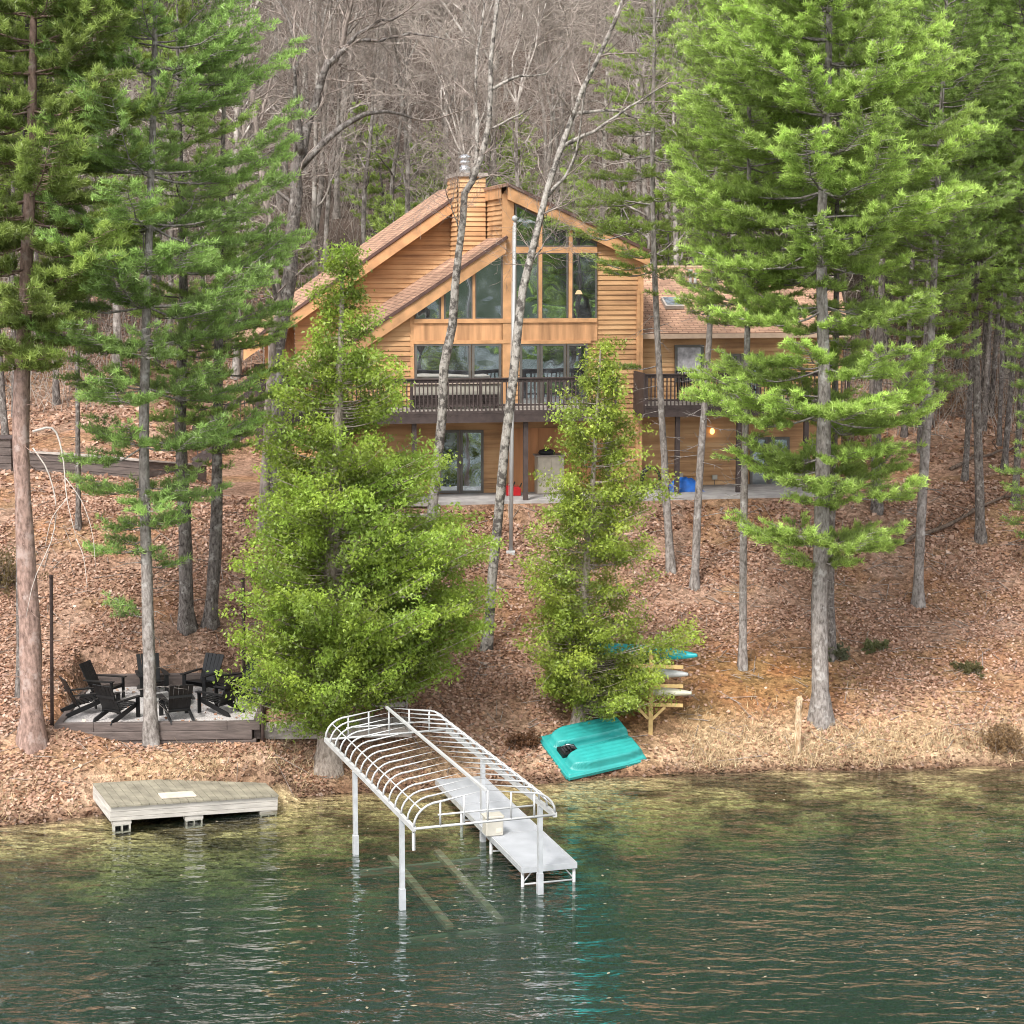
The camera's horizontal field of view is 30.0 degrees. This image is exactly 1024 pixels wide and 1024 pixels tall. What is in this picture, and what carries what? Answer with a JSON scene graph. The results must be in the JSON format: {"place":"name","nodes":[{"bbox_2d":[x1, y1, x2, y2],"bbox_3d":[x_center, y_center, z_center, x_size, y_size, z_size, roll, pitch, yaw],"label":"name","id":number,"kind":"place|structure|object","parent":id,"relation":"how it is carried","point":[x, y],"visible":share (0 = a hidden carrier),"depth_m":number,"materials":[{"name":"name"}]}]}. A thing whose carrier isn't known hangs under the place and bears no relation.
{"place":"outdoors","nodes":[
{"label":"outdoors","id":0,"kind":"place"},
{"bbox_2d":[0,0,1023,1023],"bbox_3d":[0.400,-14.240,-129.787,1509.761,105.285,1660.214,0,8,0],"label":"ground","id":1,"kind":"structure","parent":0,"point":[885,999],"depth_m":45.36,"materials":[{"name":"brown soil"}]},
{"bbox_2d":[0,435,12,470],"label":"timber bin","id":2,"kind":"object","parent":1,"relation":"on","point":[6,456],"visible":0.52,"depth_m":64.03,"materials":[{"name":"wood"}]},
{"bbox_2d":[0,0,17,434],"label":"pine tree","id":3,"kind":"object","parent":1,"relation":"on","point":[4,422],"visible":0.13,"depth_m":66.57,"materials":[{"name":"wood"}]},
{"bbox_2d":[0,541,47,598],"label":"shrub","id":4,"kind":"object","parent":1,"relation":"on","point":[9,565],"visible":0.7,"depth_m":55.13,"materials":[{"name":"brown plant"}]},
{"bbox_2d":[0,0,56,417],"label":"pine tree","id":5,"kind":"object","parent":1,"relation":"on","point":[12,191],"visible":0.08,"depth_m":69.68,"materials":[{"name":"plant"}]},
{"bbox_2d":[0,0,71,697],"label":"pine tree","id":6,"kind":"object","parent":1,"relation":"on","point":[7,139],"visible":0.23,"depth_m":47.80,"materials":[{"name":"plant"}]},
{"bbox_2d":[2,0,70,405],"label":"pine tree","id":7,"kind":"object","parent":1,"relation":"on","point":[56,391],"visible":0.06,"depth_m":73.16,"materials":[{"name":"plant"}]},
{"bbox_2d":[49,575,53,725],"bbox_3d":[-11.594,3.790,48.179,0.217,4.474,0.114,0,8,0],"label":"light pole","id":8,"kind":"object","parent":1,"relation":"on","point":[51,577],"visible":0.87,"depth_m":48.12,"materials":[{"name":"metal"}]},
{"bbox_2d":[39,51,119,530],"bbox_3d":[-12.801,-6.551,57.051,2.704,14.887,2.823,-3,8,-21],"label":"pine tree","id":9,"kind":"object","parent":1,"relation":"on","point":[78,452],"visible":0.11,"depth_m":57.33,"materials":[{"name":"plant"}]},
{"bbox_2d":[0,0,174,754],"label":"pine tree","id":10,"kind":"object","parent":1,"relation":"on","point":[53,278],"visible":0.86,"depth_m":45.10,"materials":[{"name":"green plant"}]},
{"bbox_2d":[30,451,206,482],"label":"retaining wall","id":11,"kind":"structure","parent":1,"relation":"on","point":[127,466],"depth_m":64.27,"materials":[{"name":"wood"}]},
{"bbox_2d":[6,0,240,366],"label":"bare tree","id":12,"kind":"object","parent":1,"relation":"on","point":[117,324],"visible":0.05,"depth_m":77.42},
{"bbox_2d":[3,0,317,747],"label":"pine tree","id":13,"kind":"object","parent":1,"relation":"on","point":[230,83],"visible":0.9,"depth_m":46.10,"materials":[{"name":"green plant"}]},
{"bbox_2d":[54,672,268,743],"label":"fire pit terrace","id":14,"kind":"structure","parent":1,"relation":"on","point":[128,728],"depth_m":48.41,"materials":[{"name":"wood"}]},
{"bbox_2d":[59,676,103,717],"bbox_3d":[-11.131,4.719,49.395,1.070,0.982,0.850,-4,9,-29],"label":"adirondack chair","id":15,"kind":"object","parent":14,"relation":"on","point":[84,700],"visible":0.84,"depth_m":49.28,"materials":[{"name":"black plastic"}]},
{"bbox_2d":[79,660,126,699],"bbox_3d":[-10.956,4.503,51.003,1.070,0.982,0.850,2,8,15],"label":"adirondack chair","id":16,"kind":"object","parent":14,"relation":"on","point":[90,675],"visible":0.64,"depth_m":51.08,"materials":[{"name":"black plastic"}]},
{"bbox_2d":[93,684,141,724],"bbox_3d":[-10.105,4.809,48.718,0.850,0.982,1.070,4,9,30],"label":"adirondack chair","id":17,"kind":"object","parent":14,"relation":"on","point":[108,700],"visible":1,"depth_m":48.55,"materials":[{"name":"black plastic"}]},
{"bbox_2d":[135,653,169,696],"bbox_3d":[-9.776,4.401,51.769,0.850,0.982,1.070,-3,8,-21],"label":"adirondack chair","id":18,"kind":"object","parent":14,"relation":"on","point":[139,674],"visible":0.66,"depth_m":51.91,"materials":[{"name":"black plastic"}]},
{"bbox_2d":[157,684,194,724],"bbox_3d":[-8.535,4.799,48.798,0.850,0.982,1.070,-3,8,-22],"label":"adirondack chair","id":19,"kind":"object","parent":14,"relation":"on","point":[180,701],"visible":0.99,"depth_m":48.54,"materials":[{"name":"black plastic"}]},
{"bbox_2d":[180,652,223,696],"bbox_3d":[-8.328,4.398,51.793,0.850,0.982,1.070,4,9,28],"label":"adirondack chair","id":20,"kind":"object","parent":14,"relation":"on","point":[212,662],"visible":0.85,"depth_m":51.96,"materials":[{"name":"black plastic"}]},
{"bbox_2d":[195,675,244,716],"bbox_3d":[-7.522,4.707,49.481,1.070,0.982,0.850,5,9,32],"label":"adirondack chair","id":21,"kind":"object","parent":14,"relation":"on","point":[218,700],"visible":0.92,"depth_m":49.38,"materials":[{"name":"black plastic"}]},
{"bbox_2d":[126,0,199,366],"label":"pine tree","id":22,"kind":"object","parent":1,"relation":"on","point":[182,11],"visible":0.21,"depth_m":77.13,"materials":[{"name":"plant"}]},
{"bbox_2d":[91,0,267,348],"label":"bare tree","id":23,"kind":"object","parent":1,"relation":"on","point":[171,234],"visible":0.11,"depth_m":80.97,"materials":[{"name":"plant"}]},
{"bbox_2d":[104,0,259,635],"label":"pine tree","id":24,"kind":"object","parent":1,"relation":"on","point":[187,624],"visible":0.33,"depth_m":52.62,"materials":[{"name":"plant"}]},
{"bbox_2d":[127,0,310,280],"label":"bare tree","id":25,"kind":"object","parent":1,"relation":"on","point":[257,2],"visible":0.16,"depth_m":86.46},
{"bbox_2d":[150,17,302,630],"bbox_3d":[-8.081,-5.181,53.435,4.509,17.472,4.539,6,10,40],"label":"pine tree","id":26,"kind":"object","parent":1,"relation":"on","point":[210,619],"visible":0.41,"depth_m":53.31,"materials":[{"name":"plant"}]},
{"bbox_2d":[138,0,325,290],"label":"bare tree","id":27,"kind":"object","parent":1,"relation":"on","point":[244,106],"visible":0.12,"depth_m":93.12,"materials":[{"name":"plant"}]},
{"bbox_2d":[133,0,364,379],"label":"bare tree","id":28,"kind":"object","parent":1,"relation":"on","point":[237,362],"visible":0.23,"depth_m":77.82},
{"bbox_2d":[156,0,352,530],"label":"oak tree","id":29,"kind":"object","parent":1,"relation":"on","point":[271,355],"visible":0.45,"depth_m":58.26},
{"bbox_2d":[257,810,276,817],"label":"concrete block","id":30,"kind":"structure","parent":1,"relation":"on","point":[262,813],"depth_m":46.16,"materials":[{"name":"concrete"}]},
{"bbox_2d":[93,779,278,820],"bbox_3d":[-7.896,6.863,46.218,4.068,0.435,1.990,0,8,-24],"label":"swim raft","id":31,"kind":"object","parent":30,"relation":"on","point":[138,799],"visible":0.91,"depth_m":45.69,"materials":[{"name":"weathered grey timber"}]},
{"bbox_2d":[264,219,318,302],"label":"pine tree","id":32,"kind":"object","parent":1,"relation":"on","point":[309,269],"visible":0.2,"depth_m":87.59,"materials":[{"name":"plant"}]},
{"bbox_2d":[247,0,336,154],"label":"bare tree","id":33,"kind":"object","parent":1,"relation":"on","point":[303,73],"visible":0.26,"depth_m":114.97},
{"bbox_2d":[238,0,406,278],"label":"bare tree","id":34,"kind":"object","parent":1,"relation":"on","point":[314,202],"visible":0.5,"depth_m":90.42,"materials":[{"name":"plant"}]},
{"bbox_2d":[285,0,371,255],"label":"bare tree","id":35,"kind":"object","parent":1,"relation":"on","point":[319,200],"visible":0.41,"depth_m":100.16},
{"bbox_2d":[264,717,411,738],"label":"timber walk","id":36,"kind":"structure","parent":1,"relation":"on","point":[273,734],"depth_m":49.07,"materials":[{"name":"wood"}]},
{"bbox_2d":[165,0,541,534],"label":"oak tree","id":37,"kind":"object","parent":1,"relation":"on","point":[302,159],"visible":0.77,"depth_m":58.13,"materials":[{"name":"grey plant"}]},
{"bbox_2d":[275,0,439,270],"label":"bare tree","id":38,"kind":"object","parent":1,"relation":"on","point":[327,215],"visible":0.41,"depth_m":96.92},
{"bbox_2d":[332,101,385,208],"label":"pine tree","id":39,"kind":"object","parent":1,"relation":"on","point":[354,152],"visible":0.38,"depth_m":122.02,"materials":[{"name":"plant"}]},
{"bbox_2d":[206,234,513,778],"bbox_3d":[-3.802,-0.098,47.865,7.740,13.609,9.207,0,8,0],"label":"cedar tree","id":40,"kind":"object","parent":1,"relation":"on","point":[371,657],"visible":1,"depth_m":46.69,"materials":[{"name":"green plant"}]},
{"bbox_2d":[302,2,445,218],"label":"bare tree","id":41,"kind":"object","parent":1,"relation":"on","point":[337,179],"visible":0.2,"depth_m":113.60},
{"bbox_2d":[298,0,459,224],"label":"bare tree","id":42,"kind":"object","parent":1,"relation":"on","point":[392,172],"visible":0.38,"depth_m":103.05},
{"bbox_2d":[350,123,412,229],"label":"pine tree","id":43,"kind":"object","parent":1,"relation":"on","point":[373,176],"visible":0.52,"depth_m":107.75,"materials":[{"name":"plant"}]},
{"bbox_2d":[314,0,467,244],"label":"bare tree","id":44,"kind":"object","parent":1,"relation":"on","point":[364,195],"visible":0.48,"depth_m":98.87,"materials":[{"name":"plant"}]},
{"bbox_2d":[312,0,475,213],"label":"bare tree","id":45,"kind":"object","parent":1,"relation":"on","point":[407,193],"visible":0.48,"depth_m":100.97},
{"bbox_2d":[348,0,467,209],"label":"bare tree","id":46,"kind":"object","parent":1,"relation":"on","point":[395,124],"visible":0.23,"depth_m":117.95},
{"bbox_2d":[324,706,556,998],"bbox_3d":[-1.761,7.365,42.357,3.120,4.555,7.566,-3,8,-19],"label":"boat lift","id":47,"kind":"object","parent":1,"relation":"on","point":[400,867],"visible":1,"depth_m":40.55,"materials":[{"name":"white paint"}]},
{"bbox_2d":[342,0,548,201],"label":"bare tree","id":48,"kind":"object","parent":1,"relation":"on","point":[455,59],"visible":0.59,"depth_m":78.73,"materials":[{"name":"plant"}]},
{"bbox_2d":[385,0,546,185],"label":"bare tree","id":49,"kind":"object","parent":1,"relation":"on","point":[462,116],"visible":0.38,"depth_m":92.21,"materials":[{"name":"plant"}]},
{"bbox_2d":[413,0,537,187],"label":"bare tree","id":50,"kind":"object","parent":1,"relation":"on","point":[474,123],"visible":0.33,"depth_m":86.02,"materials":[{"name":"plant"}]},
{"bbox_2d":[413,0,570,184],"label":"bare tree","id":51,"kind":"object","parent":1,"relation":"on","point":[494,146],"visible":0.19,"depth_m":101.61,"materials":[{"name":"plant"}]},
{"bbox_2d":[435,776,576,959],"bbox_3d":[-0.254,8.073,44.245,1.250,2.050,7.200,-2,8,-17],"label":"dock","id":52,"kind":"object","parent":1,"relation":"on","point":[515,844],"visible":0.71,"depth_m":42.69,"materials":[{"name":"white paint"}]},
{"bbox_2d":[0,680,1023,821],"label":"dry grass","id":53,"kind":"structure","parent":1,"relation":"on","point":[876,742],"depth_m":50.59,"materials":[{"name":"beige plant"}]},
{"bbox_2d":[506,215,517,554],"bbox_3d":[-0.002,-3.755,59.125,0.361,10.721,0.280,0,8,0],"label":"flagpole","id":54,"kind":"object","parent":1,"relation":"on","point":[511,445],"visible":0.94,"depth_m":59.29,"materials":[{"name":"metal"}]},
{"bbox_2d":[0,281,1023,825],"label":"fallen leaves","id":55,"kind":"object","parent":1,"relation":"on","point":[492,671],"depth_m":56.15,"materials":[{"name":"plant"}]},
{"bbox_2d":[385,0,639,528],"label":"aspen tree","id":56,"kind":"object","parent":1,"relation":"on","point":[478,158],"visible":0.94,"depth_m":57.62,"materials":[{"name":"grey plant"}]},
{"bbox_2d":[1,3,1023,444],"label":"undergrowth","id":57,"kind":"object","parent":1,"relation":"on","point":[609,187],"visible":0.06,"depth_m":86.38,"materials":[{"name":"plant"}]},
{"bbox_2d":[390,0,637,204],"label":"bare tree","id":58,"kind":"object","parent":1,"relation":"on","point":[517,125],"visible":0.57,"depth_m":80.53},
{"bbox_2d":[504,728,541,750],"bbox_3d":[0.347,5.940,49.884,1.110,0.572,0.893,0,8,0],"label":"shrub","id":59,"kind":"object","parent":1,"relation":"on","point":[530,739],"visible":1,"depth_m":49.73,"materials":[{"name":"brown plant"}]},
{"bbox_2d":[481,0,608,204],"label":"bare tree","id":60,"kind":"object","parent":1,"relation":"on","point":[556,147],"visible":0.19,"depth_m":107.79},
{"bbox_2d":[502,0,642,207],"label":"bare tree","id":61,"kind":"object","parent":1,"relation":"on","point":[550,148],"visible":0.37,"depth_m":91.92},
{"bbox_2d":[540,717,646,780],"bbox_3d":[2.117,6.095,49.885,2.385,0.414,1.785,-9,34,-25],"label":"pedal boat","id":62,"kind":"object","parent":1,"relation":"on","point":[584,749],"visible":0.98,"depth_m":49.62,"materials":[{"name":"teal plastic"}]},
{"bbox_2d":[543,0,660,217],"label":"bare tree","id":63,"kind":"object","parent":1,"relation":"on","point":[604,134],"visible":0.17,"depth_m":117.50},
{"bbox_2d":[507,334,709,723],"bbox_3d":[2.376,0.619,50.406,5.407,10.593,4.686,-7,10,-41],"label":"cedar tree","id":64,"kind":"object","parent":1,"relation":"on","point":[568,666],"visible":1,"depth_m":49.85,"materials":[{"name":"green plant"}]},
{"bbox_2d":[520,0,696,263],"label":"bare tree","id":65,"kind":"object","parent":1,"relation":"on","point":[647,214],"visible":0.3,"depth_m":85.61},
{"bbox_2d":[417,483,813,504],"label":"patio","id":66,"kind":"structure","parent":1,"relation":"on","point":[754,491],"depth_m":63.33,"materials":[{"name":"concrete"}]},
{"bbox_2d":[191,154,850,502],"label":"house","id":67,"kind":"structure","parent":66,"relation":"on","point":[571,309],"depth_m":63.84,"materials":[{"name":"brown wood"}]},
{"bbox_2d":[413,382,501,408],"bbox_3d":[-1.843,-3.859,62.184,2.881,0.900,1.360,-1,8,-10],"label":"covered spa","id":68,"kind":"object","parent":67,"relation":"on","point":[454,388],"visible":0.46,"depth_m":61.58,"materials":[{"name":"beige plastic"}]},
{"bbox_2d":[414,344,500,403],"bbox_3d":[-1.794,-4.482,63.343,2.913,2.226,0.060,-1,8,-10],"label":"window","id":69,"kind":"structure","parent":67,"relation":"in","point":[486,358],"depth_m":63.29,"materials":[{"name":"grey glass"}]},
{"bbox_2d":[444,276,472,318],"bbox_3d":[-1.774,-7.106,62.995,0.961,1.523,0.060,-1,8,-10],"label":"window","id":70,"kind":"structure","parent":67,"relation":"in","point":[465,300],"depth_m":63.02,"materials":[{"name":"clear glass"}]},
{"bbox_2d":[439,430,483,492],"bbox_3d":[-1.715,-1.677,63.733,1.550,2.135,0.060,-1,8,-10],"label":"door","id":71,"kind":"structure","parent":67,"relation":"in","point":[468,477],"depth_m":63.75,"materials":[{"name":"glass"}]},
{"bbox_2d":[475,255,502,318],"bbox_3d":[-0.776,-7.458,63.125,0.941,2.198,0.060,-1,8,-10],"label":"window","id":72,"kind":"structure","parent":67,"relation":"in","point":[488,296],"depth_m":63.15,"materials":[{"name":"clear glass"}]},
{"bbox_2d":[515,204,538,246],"bbox_3d":[0.490,-9.461,63.083,0.804,1.425,0.060,-1,8,-10],"label":"window","id":73,"kind":"structure","parent":67,"relation":"in","point":[519,210],"depth_m":63.07,"materials":[{"name":"clear glass"}]},
{"bbox_2d":[515,253,538,317],"bbox_3d":[0.493,-7.484,63.348,0.808,2.206,0.060,-1,8,-10],"label":"window","id":74,"kind":"structure","parent":67,"relation":"in","point":[532,295],"depth_m":63.36,"materials":[{"name":"clear glass"}]},
{"bbox_2d":[520,343,587,403],"bbox_3d":[1.404,-4.466,63.914,2.335,2.354,0.060,-1,8,-10],"label":"door","id":75,"kind":"structure","parent":67,"relation":"in","point":[536,360],"depth_m":63.84,"materials":[{"name":"grey glass"}]},
{"bbox_2d":[542,253,567,317],"bbox_3d":[1.421,-7.504,63.512,0.932,2.212,0.060,-1,8,-10],"label":"window","id":76,"kind":"structure","parent":67,"relation":"in","point":[554,281],"depth_m":63.50,"materials":[{"name":"clear glass"}]},
{"bbox_2d":[572,253,596,317],"bbox_3d":[2.406,-7.524,63.683,0.872,2.217,0.060,-1,8,-10],"label":"window","id":77,"kind":"structure","parent":67,"relation":"in","point":[584,305],"depth_m":63.69,"materials":[{"name":"clear glass"}]},
{"bbox_2d":[750,437,789,483],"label":"door","id":78,"kind":"structure","parent":67,"relation":"in","point":[755,478],"depth_m":66.50,"materials":[{"name":"glass"}]},
{"bbox_2d":[533,453,565,493],"bbox_3d":[1.246,-1.282,63.929,1.000,1.300,0.660,-1,8,-10],"label":"storage cabinet","id":79,"kind":"object","parent":66,"relation":"on","point":[547,462],"visible":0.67,"depth_m":63.62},
{"bbox_2d":[479,0,755,651],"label":"aspen tree","id":80,"kind":"object","parent":1,"relation":"on","point":[486,644],"visible":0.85,"depth_m":53.03,"materials":[{"name":"grey plant"}]},
{"bbox_2d":[543,0,706,573],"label":"pine tree","id":81,"kind":"object","parent":1,"relation":"on","point":[651,226],"visible":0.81,"depth_m":58.12,"materials":[{"name":"green plant"}]},
{"bbox_2d":[574,2,677,237],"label":"bare tree","id":82,"kind":"object","parent":1,"relation":"on","point":[624,187],"visible":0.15,"depth_m":103.27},
{"bbox_2d":[623,641,682,734],"bbox_3d":[3.834,4.868,51.400,1.600,2.486,1.665,1,8,8],"label":"kayak rack","id":83,"kind":"object","parent":1,"relation":"on","point":[651,717],"visible":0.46,"depth_m":50.58,"materials":[{"name":"brown wood"}]},
{"bbox_2d":[630,0,705,263],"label":"pine tree","id":84,"kind":"object","parent":1,"relation":"on","point":[660,106],"visible":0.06,"depth_m":96.28,"materials":[{"name":"plant"}]},
{"bbox_2d":[541,0,797,265],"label":"bare tree","id":85,"kind":"object","parent":1,"relation":"on","point":[675,210],"visible":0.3,"depth_m":83.24,"materials":[{"name":"plant"}]},
{"bbox_2d":[662,0,774,590],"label":"pine tree","id":86,"kind":"object","parent":1,"relation":"on","point":[694,583],"visible":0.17,"depth_m":58.00,"materials":[{"name":"green plant"}]},
{"bbox_2d":[667,0,769,273],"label":"pine tree","id":87,"kind":"object","parent":1,"relation":"on","point":[693,11],"visible":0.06,"depth_m":83.07,"materials":[{"name":"plant"}]},
{"bbox_2d":[633,0,839,670],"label":"pine tree","id":88,"kind":"object","parent":1,"relation":"on","point":[714,297],"visible":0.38,"depth_m":52.34,"materials":[{"name":"green plant"}]},
{"bbox_2d":[660,0,998,730],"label":"pine tree","id":89,"kind":"object","parent":1,"relation":"on","point":[830,248],"visible":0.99,"depth_m":49.02,"materials":[{"name":"green plant"}]},
{"bbox_2d":[771,33,901,661],"bbox_3d":[9.082,-4.455,53.855,3.757,17.952,3.791,0,8,0],"label":"pine tree","id":90,"kind":"object","parent":1,"relation":"on","point":[830,594],"visible":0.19,"depth_m":53.52,"materials":[{"name":"needle"},{"name":"grey bark"}]},
{"bbox_2d":[819,0,953,515],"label":"pine tree","id":91,"kind":"object","parent":1,"relation":"on","point":[876,507],"visible":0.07,"depth_m":62.02,"materials":[{"name":"plant"}]},
{"bbox_2d":[883,0,957,437],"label":"pine tree","id":92,"kind":"object","parent":1,"relation":"on","point":[904,432],"visible":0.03,"depth_m":71.71,"materials":[{"name":"plant"}]},
{"bbox_2d":[850,26,1011,427],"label":"pine tree","id":93,"kind":"object","parent":1,"relation":"on","point":[957,329],"visible":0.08,"depth_m":72.71,"materials":[{"name":"plant"}]},
{"bbox_2d":[849,0,1023,608],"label":"pine tree","id":94,"kind":"object","parent":1,"relation":"on","point":[987,203],"visible":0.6,"depth_m":56.44,"materials":[{"name":"green plant"}]},
{"bbox_2d":[896,0,1023,544],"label":"pine tree","id":95,"kind":"object","parent":1,"relation":"on","point":[980,535],"visible":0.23,"depth_m":60.62,"materials":[{"name":"plant"}]},
{"bbox_2d":[919,32,1020,403],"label":"pine tree","id":96,"kind":"object","parent":1,"relation":"on","point":[985,324],"visible":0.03,"depth_m":77.40,"materials":[{"name":"plant"}]},
{"bbox_2d":[944,61,1023,481],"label":"pine tree","id":97,"kind":"object","parent":1,"relation":"on","point":[965,471],"visible":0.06,"depth_m":66.06,"materials":[{"name":"plant"}]},
{"bbox_2d":[946,0,1023,557],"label":"pine tree","id":98,"kind":"object","parent":1,"relation":"on","point":[1008,97],"visible":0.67,"depth_m":58.22,"materials":[{"name":"plant"}]},
{"bbox_2d":[961,4,1017,430],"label":"pine tree","id":99,"kind":"object","parent":1,"relation":"on","point":[986,384],"visible":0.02,"depth_m":72.94,"materials":[{"name":"plant"}]},
{"bbox_2d":[962,2,1023,504],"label":"pine tree","id":100,"kind":"object","parent":1,"relation":"on","point":[1018,432],"visible":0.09,"depth_m":63.14,"materials":[{"name":"plant"}]},
{"bbox_2d":[965,720,1023,759],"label":"shrub","id":101,"kind":"object","parent":1,"relation":"on","point":[1004,739],"visible":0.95,"depth_m":50.66,"materials":[{"name":"brown plant"}]},
{"bbox_2d":[977,6,1019,416],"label":"pine tree","id":102,"kind":"object","parent":1,"relation":"on","point":[996,340],"visible":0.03,"depth_m":75.32,"materials":[{"name":"wood"}]},
{"bbox_2d":[982,216,1021,445],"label":"pine tree","id":103,"kind":"object","parent":1,"relation":"on","point":[1000,406],"visible":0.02,"depth_m":70.70,"materials":[{"name":"plant"}]},
{"bbox_2d":[986,29,1023,472],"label":"pine tree","id":104,"kind":"object","parent":1,"relation":"on","point":[1005,453],"visible":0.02,"depth_m":67.17,"materials":[{"name":"plant"}]},
{"bbox_2d":[0,765,1023,1023],"bbox_3d":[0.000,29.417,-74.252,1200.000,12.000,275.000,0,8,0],"label":"water","id":105,"kind":"structure","parent":0,"point":[606,895],"depth_m":40.68,"materials":[{"name":"liquid"}]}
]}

